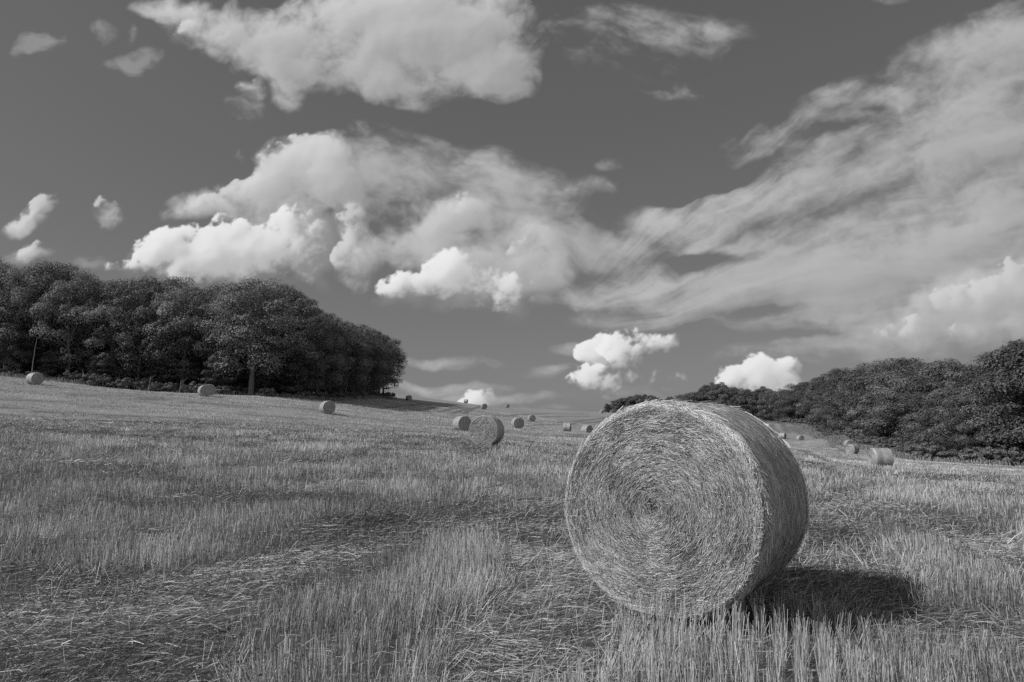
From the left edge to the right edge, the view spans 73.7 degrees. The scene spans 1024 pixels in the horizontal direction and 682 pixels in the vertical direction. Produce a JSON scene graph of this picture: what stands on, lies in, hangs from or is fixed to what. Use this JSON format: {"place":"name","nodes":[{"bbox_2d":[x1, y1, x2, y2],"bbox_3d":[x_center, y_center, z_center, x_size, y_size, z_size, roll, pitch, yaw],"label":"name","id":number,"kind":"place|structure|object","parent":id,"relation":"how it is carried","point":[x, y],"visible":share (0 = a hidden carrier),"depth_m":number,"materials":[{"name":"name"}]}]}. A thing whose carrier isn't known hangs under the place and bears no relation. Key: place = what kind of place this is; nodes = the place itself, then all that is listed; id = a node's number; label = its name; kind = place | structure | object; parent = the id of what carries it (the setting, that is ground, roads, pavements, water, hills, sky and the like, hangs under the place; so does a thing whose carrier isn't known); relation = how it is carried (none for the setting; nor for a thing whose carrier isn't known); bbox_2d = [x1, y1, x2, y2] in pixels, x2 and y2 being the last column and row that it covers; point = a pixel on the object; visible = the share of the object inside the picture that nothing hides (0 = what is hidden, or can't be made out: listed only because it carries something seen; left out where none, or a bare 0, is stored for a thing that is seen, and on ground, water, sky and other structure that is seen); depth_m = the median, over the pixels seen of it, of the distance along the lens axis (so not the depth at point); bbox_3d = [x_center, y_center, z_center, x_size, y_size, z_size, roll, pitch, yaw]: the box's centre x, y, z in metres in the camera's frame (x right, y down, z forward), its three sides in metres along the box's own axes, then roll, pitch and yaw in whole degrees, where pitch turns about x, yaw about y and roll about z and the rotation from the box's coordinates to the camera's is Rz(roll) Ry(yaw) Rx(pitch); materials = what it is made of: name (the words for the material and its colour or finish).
{"place":"outdoors","nodes":[
{"label":"outdoors","id":0,"kind":"place"},
{"bbox_2d":[0,375,1023,681],"bbox_3d":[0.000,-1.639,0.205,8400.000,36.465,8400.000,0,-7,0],"label":"ground","id":1,"kind":"structure","parent":0,"point":[588,417],"depth_m":7.47,"materials":[{"name":"plant"}]},
{"bbox_2d":[0,321,33,372],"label":"broadleaf tree","id":2,"kind":"object","parent":1,"relation":"on","point":[6,352],"visible":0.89,"depth_m":105.69,"materials":[{"name":"black plant"}]},
{"bbox_2d":[1,262,47,374],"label":"broadleaf tree","id":3,"kind":"object","parent":1,"relation":"on","point":[22,277],"visible":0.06,"depth_m":119.46,"materials":[{"name":"grey plant"}]},
{"bbox_2d":[0,285,54,369],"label":"broadleaf tree","id":4,"kind":"object","parent":1,"relation":"on","point":[8,310],"visible":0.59,"depth_m":107.70,"materials":[{"name":"grey plant"}]},
{"bbox_2d":[26,372,43,384],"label":"straw bale","id":5,"kind":"object","parent":1,"relation":"on","point":[35,378],"visible":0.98,"depth_m":85.56},
{"bbox_2d":[16,341,59,371],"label":"tree","id":6,"kind":"object","parent":1,"relation":"on","point":[36,364],"visible":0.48,"depth_m":109.70,"materials":[{"name":"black plant"}]},
{"bbox_2d":[0,257,77,374],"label":"broadleaf tree","id":7,"kind":"object","parent":1,"relation":"on","point":[16,283],"visible":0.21,"depth_m":111.77,"materials":[{"name":"grey plant"}]},
{"bbox_2d":[38,350,67,376],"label":"bush","id":8,"kind":"object","parent":1,"relation":"on","point":[53,366],"visible":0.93,"depth_m":107.04,"materials":[{"name":"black plant"}]},
{"bbox_2d":[11,263,96,377],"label":"broadleaf tree","id":9,"kind":"object","parent":1,"relation":"on","point":[45,270],"visible":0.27,"depth_m":112.36,"materials":[{"name":"grey plant"}]},
{"bbox_2d":[19,261,98,378],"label":"broadleaf tree","id":10,"kind":"object","parent":1,"relation":"on","point":[71,268],"visible":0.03,"depth_m":119.36,"materials":[{"name":"grey plant"}]},
{"bbox_2d":[28,275,107,375],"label":"broadleaf tree","id":11,"kind":"object","parent":1,"relation":"on","point":[47,310],"visible":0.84,"depth_m":108.30,"materials":[{"name":"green plant"}]},
{"bbox_2d":[40,276,118,374],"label":"broadleaf tree","id":12,"kind":"object","parent":1,"relation":"on","point":[76,341],"visible":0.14,"depth_m":111.78,"materials":[{"name":"grey plant"}]},
{"bbox_2d":[70,348,101,379],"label":"bush","id":13,"kind":"object","parent":1,"relation":"on","point":[85,370],"visible":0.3,"depth_m":110.66,"materials":[{"name":"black plant"}]},
{"bbox_2d":[87,373,111,385],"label":"bush","id":14,"kind":"object","parent":1,"relation":"on","point":[99,380],"visible":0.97,"depth_m":104.37,"materials":[{"name":"grey plant"}]},
{"bbox_2d":[87,353,119,385],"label":"bush","id":15,"kind":"object","parent":1,"relation":"on","point":[98,365],"visible":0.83,"depth_m":106.81,"materials":[{"name":"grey plant"}]},
{"bbox_2d":[88,344,124,378],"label":"bush","id":16,"kind":"object","parent":1,"relation":"on","point":[108,351],"visible":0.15,"depth_m":111.66,"materials":[{"name":"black plant"}]},
{"bbox_2d":[73,280,157,382],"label":"broadleaf tree","id":17,"kind":"object","parent":1,"relation":"on","point":[112,314],"visible":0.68,"depth_m":108.51,"materials":[{"name":"grey plant"}]},
{"bbox_2d":[110,349,145,380],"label":"bush","id":18,"kind":"object","parent":1,"relation":"on","point":[132,371],"visible":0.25,"depth_m":111.06,"materials":[{"name":"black plant"}]},
{"bbox_2d":[87,274,177,378],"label":"broadleaf tree","id":19,"kind":"object","parent":1,"relation":"on","point":[145,283],"visible":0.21,"depth_m":115.82,"materials":[{"name":"grey plant"}]},
{"bbox_2d":[93,290,175,381],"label":"broadleaf tree","id":20,"kind":"object","parent":1,"relation":"on","point":[140,313],"visible":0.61,"depth_m":108.86,"materials":[{"name":"grey plant"}]},
{"bbox_2d":[133,358,180,387],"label":"broadleaf tree","id":21,"kind":"object","parent":1,"relation":"on","point":[155,367],"visible":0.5,"depth_m":110.58,"materials":[{"name":"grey plant"}]},
{"bbox_2d":[131,276,206,383],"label":"broadleaf tree","id":22,"kind":"object","parent":1,"relation":"on","point":[165,282],"visible":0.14,"depth_m":116.14,"materials":[{"name":"grey plant"}]},
{"bbox_2d":[147,349,202,387],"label":"bush","id":23,"kind":"object","parent":1,"relation":"on","point":[191,358],"visible":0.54,"depth_m":111.64,"materials":[{"name":"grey plant"}]},
{"bbox_2d":[142,290,216,387],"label":"broadleaf tree","id":24,"kind":"object","parent":1,"relation":"on","point":[184,323],"visible":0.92,"depth_m":109.42,"materials":[{"name":"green plant"}]},
{"bbox_2d":[144,276,216,382],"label":"broadleaf tree","id":25,"kind":"object","parent":1,"relation":"on","point":[186,285],"visible":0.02,"depth_m":131.09,"materials":[{"name":"grey plant"}]},
{"bbox_2d":[184,360,219,385],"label":"broadleaf tree","id":26,"kind":"object","parent":1,"relation":"on","point":[201,369],"visible":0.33,"depth_m":112.87,"materials":[{"name":"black plant"}]},
{"bbox_2d":[197,385,211,395],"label":"straw bale","id":27,"kind":"object","parent":1,"relation":"on","point":[204,390],"visible":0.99,"depth_m":88.57},
{"bbox_2d":[178,286,231,379],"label":"broadleaf tree","id":28,"kind":"object","parent":1,"relation":"on","point":[205,293],"visible":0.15,"depth_m":116.57,"materials":[{"name":"grey plant"}]},
{"bbox_2d":[200,344,244,392],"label":"bush","id":29,"kind":"object","parent":1,"relation":"on","point":[211,372],"visible":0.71,"depth_m":109.03,"materials":[{"name":"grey plant"}]},
{"bbox_2d":[197,288,277,390],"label":"broadleaf tree","id":30,"kind":"object","parent":1,"relation":"on","point":[215,296],"visible":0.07,"depth_m":115.47,"materials":[{"name":"grey plant"}]},
{"bbox_2d":[216,285,286,362],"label":"broadleaf tree","id":31,"kind":"object","parent":1,"relation":"on","point":[262,319],"visible":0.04,"depth_m":116.40,"materials":[{"name":"grey plant"}]},
{"bbox_2d":[195,275,310,395],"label":"broadleaf tree","id":32,"kind":"object","parent":1,"relation":"on","point":[243,331],"visible":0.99,"depth_m":107.69,"materials":[{"name":"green plant"}]},
{"bbox_2d":[241,357,271,391],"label":"broadleaf tree","id":33,"kind":"object","parent":1,"relation":"on","point":[256,388],"visible":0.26,"depth_m":113.94,"materials":[{"name":"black plant"}]},
{"bbox_2d":[240,350,280,388],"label":"bush","id":34,"kind":"object","parent":1,"relation":"on","point":[257,376],"visible":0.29,"depth_m":113.99,"materials":[{"name":"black plant"}]},
{"bbox_2d":[236,284,308,390],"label":"broadleaf tree","id":35,"kind":"object","parent":1,"relation":"on","point":[289,294],"visible":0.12,"depth_m":119.34,"materials":[{"name":"grey plant"}]},
{"bbox_2d":[256,355,294,395],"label":"broadleaf tree","id":36,"kind":"object","parent":1,"relation":"on","point":[274,385],"visible":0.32,"depth_m":115.34,"materials":[{"name":"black plant"}]},
{"bbox_2d":[265,354,306,394],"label":"broadleaf tree","id":37,"kind":"object","parent":1,"relation":"on","point":[283,387],"visible":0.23,"depth_m":115.93,"materials":[{"name":"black plant"}]},
{"bbox_2d":[279,355,315,395],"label":"broadleaf tree","id":38,"kind":"object","parent":1,"relation":"on","point":[301,385],"visible":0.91,"depth_m":115.05,"materials":[{"name":"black plant"}]},
{"bbox_2d":[262,298,334,392],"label":"broadleaf tree","id":39,"kind":"object","parent":1,"relation":"on","point":[312,322],"visible":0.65,"depth_m":117.80,"materials":[{"name":"grey plant"}]},
{"bbox_2d":[302,315,346,391],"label":"broadleaf tree","id":40,"kind":"object","parent":1,"relation":"on","point":[333,358],"visible":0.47,"depth_m":123.91,"materials":[{"name":"grey plant"}]},
{"bbox_2d":[319,401,335,413],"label":"straw bale","id":41,"kind":"object","parent":1,"relation":"on","point":[327,407],"visible":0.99,"depth_m":79.53},
{"bbox_2d":[308,312,348,391],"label":"broadleaf tree","id":42,"kind":"object","parent":1,"relation":"on","point":[339,351],"visible":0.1,"depth_m":131.29,"materials":[{"name":"grey plant"}]},
{"bbox_2d":[322,316,357,392],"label":"broadleaf tree","id":43,"kind":"object","parent":1,"relation":"on","point":[340,329],"visible":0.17,"depth_m":136.44,"materials":[{"name":"grey plant"}]},
{"bbox_2d":[335,321,364,390],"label":"broadleaf tree","id":44,"kind":"object","parent":1,"relation":"on","point":[355,353],"visible":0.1,"depth_m":147.90,"materials":[{"name":"grey plant"}]},
{"bbox_2d":[329,324,374,391],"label":"broadleaf tree","id":45,"kind":"object","parent":1,"relation":"on","point":[363,347],"visible":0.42,"depth_m":142.44,"materials":[{"name":"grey plant"}]},
{"bbox_2d":[351,327,390,393],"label":"broadleaf tree","id":46,"kind":"object","parent":1,"relation":"on","point":[380,363],"visible":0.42,"depth_m":161.38,"materials":[{"name":"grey plant"}]},
{"bbox_2d":[357,328,387,390],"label":"broadleaf tree","id":47,"kind":"object","parent":1,"relation":"on","point":[361,330],"visible":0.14,"depth_m":167.99,"materials":[{"name":"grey plant"}]},
{"bbox_2d":[356,327,398,391],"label":"broadleaf tree","id":48,"kind":"object","parent":1,"relation":"on","point":[389,345],"visible":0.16,"depth_m":173.08,"materials":[{"name":"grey plant"}]},
{"bbox_2d":[367,330,400,390],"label":"broadleaf tree","id":49,"kind":"object","parent":1,"relation":"on","point":[396,359],"visible":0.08,"depth_m":186.12,"materials":[{"name":"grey plant"}]},
{"bbox_2d":[375,335,406,389],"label":"broadleaf tree","id":50,"kind":"object","parent":1,"relation":"on","point":[399,361],"visible":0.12,"depth_m":197.98,"materials":[{"name":"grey plant"}]},
{"bbox_2d":[377,340,407,391],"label":"broadleaf tree","id":51,"kind":"object","parent":1,"relation":"on","point":[396,381],"visible":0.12,"depth_m":203.90,"materials":[{"name":"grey plant"}]},
{"bbox_2d":[453,416,470,430],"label":"straw bale","id":52,"kind":"object","parent":1,"relation":"on","point":[461,423],"visible":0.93,"depth_m":68.51},
{"bbox_2d":[469,415,504,445],"bbox_3d":[-1.269,4.506,34.501,1.571,1.528,1.315,-2,-7,15],"label":"straw bale","id":53,"kind":"object","parent":1,"relation":"on","point":[487,429],"visible":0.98,"depth_m":33.93},
{"bbox_2d":[0,376,1023,681],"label":"standing stubble","id":54,"kind":"object","parent":1,"relation":"on","point":[342,602],"visible":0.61,"depth_m":7.15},
{"bbox_2d":[0,416,1023,681],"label":"fallen straw","id":55,"kind":"object","parent":1,"relation":"on","point":[222,620],"visible":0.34,"depth_m":5.62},
{"bbox_2d":[0,371,1023,466],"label":"verge grass","id":56,"kind":"structure","parent":1,"relation":"on","point":[841,439],"depth_m":108.12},
{"bbox_2d":[0,422,1023,681],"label":"weeds","id":57,"kind":"object","parent":1,"relation":"on","point":[424,508],"visible":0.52,"depth_m":9.02,"materials":[{"name":"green plant"}]},
{"bbox_2d":[563,397,809,619],"bbox_3d":[1.377,1.231,5.378,1.629,1.553,1.344,-5,-9,35],"label":"straw bale","id":58,"kind":"object","parent":1,"relation":"on","point":[705,501],"visible":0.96,"depth_m":4.84},
{"bbox_2d":[696,384,718,403],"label":"broadleaf tree","id":59,"kind":"object","parent":1,"relation":"on","point":[703,387],"visible":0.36,"depth_m":306.34,"materials":[{"name":"grey plant"}]},
{"bbox_2d":[702,382,729,403],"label":"broadleaf tree","id":60,"kind":"object","parent":1,"relation":"on","point":[713,386],"visible":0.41,"depth_m":302.59,"materials":[{"name":"grey plant"}]},
{"bbox_2d":[719,387,739,406],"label":"broadleaf tree","id":61,"kind":"object","parent":1,"relation":"on","point":[723,397],"visible":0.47,"depth_m":294.67,"materials":[{"name":"grey plant"}]},
{"bbox_2d":[735,389,758,415],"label":"broadleaf tree","id":62,"kind":"object","parent":1,"relation":"on","point":[743,400],"visible":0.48,"depth_m":282.92,"materials":[{"name":"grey plant"}]},
{"bbox_2d":[748,386,772,420],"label":"broadleaf tree","id":63,"kind":"object","parent":1,"relation":"on","point":[762,390],"visible":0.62,"depth_m":276.18,"materials":[{"name":"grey plant"}]},
{"bbox_2d":[761,391,782,421],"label":"broadleaf tree","id":64,"kind":"object","parent":1,"relation":"on","point":[768,415],"visible":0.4,"depth_m":267.56,"materials":[{"name":"grey plant"}]},
{"bbox_2d":[766,388,793,418],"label":"broadleaf tree","id":65,"kind":"object","parent":1,"relation":"on","point":[774,397],"visible":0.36,"depth_m":259.28,"materials":[{"name":"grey plant"}]},
{"bbox_2d":[772,383,797,418],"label":"broadleaf tree","id":66,"kind":"object","parent":1,"relation":"on","point":[782,404],"visible":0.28,"depth_m":253.60,"materials":[{"name":"grey plant"}]},
{"bbox_2d":[780,386,804,417],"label":"broadleaf tree","id":67,"kind":"object","parent":1,"relation":"on","point":[790,407],"visible":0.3,"depth_m":247.29,"materials":[{"name":"grey plant"}]},
{"bbox_2d":[794,378,819,420],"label":"broadleaf tree","id":68,"kind":"object","parent":1,"relation":"on","point":[801,392],"visible":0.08,"depth_m":226.84,"materials":[{"name":"grey plant"}]},
{"bbox_2d":[797,377,827,423],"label":"broadleaf tree","id":69,"kind":"object","parent":1,"relation":"on","point":[809,390],"visible":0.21,"depth_m":219.36,"materials":[{"name":"grey plant"}]},
{"bbox_2d":[803,382,831,423],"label":"broadleaf tree","id":70,"kind":"object","parent":1,"relation":"on","point":[810,403],"visible":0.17,"depth_m":204.58,"materials":[{"name":"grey plant"}]},
{"bbox_2d":[809,395,833,430],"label":"broadleaf tree","id":71,"kind":"object","parent":1,"relation":"on","point":[824,415],"visible":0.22,"depth_m":188.34,"materials":[{"name":"grey plant"}]},
{"bbox_2d":[820,378,845,427],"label":"broadleaf tree","id":72,"kind":"object","parent":1,"relation":"on","point":[829,395],"visible":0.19,"depth_m":167.26,"materials":[{"name":"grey plant"}]},
{"bbox_2d":[828,369,869,435],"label":"broadleaf tree","id":73,"kind":"object","parent":1,"relation":"on","point":[847,377],"visible":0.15,"depth_m":158.11,"materials":[{"name":"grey plant"}]},
{"bbox_2d":[836,376,864,435],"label":"broadleaf tree","id":74,"kind":"object","parent":1,"relation":"on","point":[842,408],"visible":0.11,"depth_m":152.50,"materials":[{"name":"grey plant"}]},
{"bbox_2d":[842,372,877,429],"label":"broadleaf tree","id":75,"kind":"object","parent":1,"relation":"on","point":[849,392],"visible":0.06,"depth_m":147.22,"materials":[{"name":"grey plant"}]},
{"bbox_2d":[841,373,893,438],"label":"broadleaf tree","id":76,"kind":"object","parent":1,"relation":"on","point":[852,412],"visible":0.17,"depth_m":136.49,"materials":[{"name":"grey plant"}]},
{"bbox_2d":[852,384,907,437],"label":"broadleaf tree","id":77,"kind":"object","parent":1,"relation":"on","point":[863,420],"visible":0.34,"depth_m":124.41,"materials":[{"name":"grey plant"}]},
{"bbox_2d":[867,448,893,465],"bbox_3d":[27.222,8.661,50.489,1.315,1.528,1.571,0,-7,3],"label":"straw bale","id":78,"kind":"object","parent":1,"relation":"on","point":[879,456],"visible":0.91,"depth_m":49.91},
{"bbox_2d":[862,368,924,439],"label":"broadleaf tree","id":79,"kind":"object","parent":1,"relation":"on","point":[881,377],"visible":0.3,"depth_m":119.43,"materials":[{"name":"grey plant"}]},
{"bbox_2d":[880,357,923,388],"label":"broadleaf tree","id":80,"kind":"object","parent":1,"relation":"on","point":[899,366],"visible":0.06,"depth_m":132.04,"materials":[{"name":"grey plant"}]},
{"bbox_2d":[871,372,942,441],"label":"broadleaf tree","id":81,"kind":"object","parent":1,"relation":"on","point":[897,390],"visible":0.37,"depth_m":113.64,"materials":[{"name":"grey plant"}]},
{"bbox_2d":[892,377,958,446],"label":"broadleaf tree","id":82,"kind":"object","parent":1,"relation":"on","point":[919,385],"visible":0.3,"depth_m":102.27,"materials":[{"name":"grey plant"}]},
{"bbox_2d":[908,441,946,457],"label":"bush","id":83,"kind":"object","parent":1,"relation":"on","point":[919,447],"visible":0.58,"depth_m":87.81,"materials":[{"name":"grey plant"}]},
{"bbox_2d":[900,386,964,449],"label":"broadleaf tree","id":84,"kind":"object","parent":1,"relation":"on","point":[943,391],"visible":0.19,"depth_m":97.73,"materials":[{"name":"grey plant"}]},
{"bbox_2d":[912,394,953,446],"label":"broadleaf tree","id":85,"kind":"object","parent":1,"relation":"on","point":[929,423],"visible":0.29,"depth_m":92.98,"materials":[{"name":"grey plant"}]},
{"bbox_2d":[897,358,973,415],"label":"broadleaf tree","id":86,"kind":"object","parent":1,"relation":"on","point":[930,369],"visible":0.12,"depth_m":113.89,"materials":[{"name":"grey plant"}]},
{"bbox_2d":[922,444,955,458],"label":"bush","id":87,"kind":"object","parent":1,"relation":"on","point":[937,449],"visible":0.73,"depth_m":85.50,"materials":[{"name":"grey plant"}]},
{"bbox_2d":[932,361,970,445],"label":"broadleaf tree","id":88,"kind":"object","parent":1,"relation":"on","point":[953,370],"visible":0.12,"depth_m":108.52,"materials":[{"name":"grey plant"}]},
{"bbox_2d":[922,388,990,451],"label":"broadleaf tree","id":89,"kind":"object","parent":1,"relation":"on","point":[938,411],"visible":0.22,"depth_m":87.96,"materials":[{"name":"grey plant"}]},
{"bbox_2d":[942,368,971,388],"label":"broadleaf tree","id":90,"kind":"object","parent":1,"relation":"on","point":[954,379],"visible":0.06,"depth_m":104.52,"materials":[{"name":"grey plant"}]},
{"bbox_2d":[929,393,994,454],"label":"broadleaf tree","id":91,"kind":"object","parent":1,"relation":"on","point":[966,439],"visible":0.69,"depth_m":83.80,"materials":[{"name":"grey plant"}]},
{"bbox_2d":[956,447,991,460],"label":"bush","id":92,"kind":"object","parent":1,"relation":"on","point":[967,453],"visible":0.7,"depth_m":78.70,"materials":[{"name":"grey plant"}]},
{"bbox_2d":[956,363,993,446],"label":"broadleaf tree","id":93,"kind":"object","parent":1,"relation":"on","point":[965,385],"visible":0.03,"depth_m":95.18,"materials":[{"name":"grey plant"}]},
{"bbox_2d":[952,361,1021,447],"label":"broadleaf tree","id":94,"kind":"object","parent":1,"relation":"on","point":[976,369],"visible":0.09,"depth_m":84.80,"materials":[{"name":"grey plant"}]},
{"bbox_2d":[955,370,1023,456],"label":"broadleaf tree","id":95,"kind":"object","parent":1,"relation":"on","point":[967,422],"visible":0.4,"depth_m":78.20,"materials":[{"name":"grey plant"}]},
{"bbox_2d":[970,345,1023,443],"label":"broadleaf tree","id":96,"kind":"object","parent":1,"relation":"on","point":[987,365],"visible":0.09,"depth_m":82.32,"materials":[{"name":"grey plant"}]},
{"bbox_2d":[971,339,1023,464],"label":"broadleaf tree","id":97,"kind":"object","parent":1,"relation":"on","point":[994,386],"visible":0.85,"depth_m":75.57,"materials":[{"name":"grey plant"}]},
{"bbox_2d":[972,351,1023,446],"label":"broadleaf tree","id":98,"kind":"object","parent":1,"relation":"on","point":[997,396],"visible":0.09,"depth_m":80.19,"materials":[{"name":"grey plant"}]},
{"bbox_2d":[980,445,1023,465],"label":"bush","id":99,"kind":"object","parent":1,"relation":"on","point":[1007,456],"visible":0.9,"depth_m":74.35,"materials":[{"name":"grey plant"}]},
{"bbox_2d":[6,0,1023,404],"bbox_3d":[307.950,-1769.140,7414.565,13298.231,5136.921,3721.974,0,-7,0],"label":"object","id":100,"kind":"structure","parent":0,"point":[948,264],"depth_m":8160.74,"materials":[{"name":"white"}]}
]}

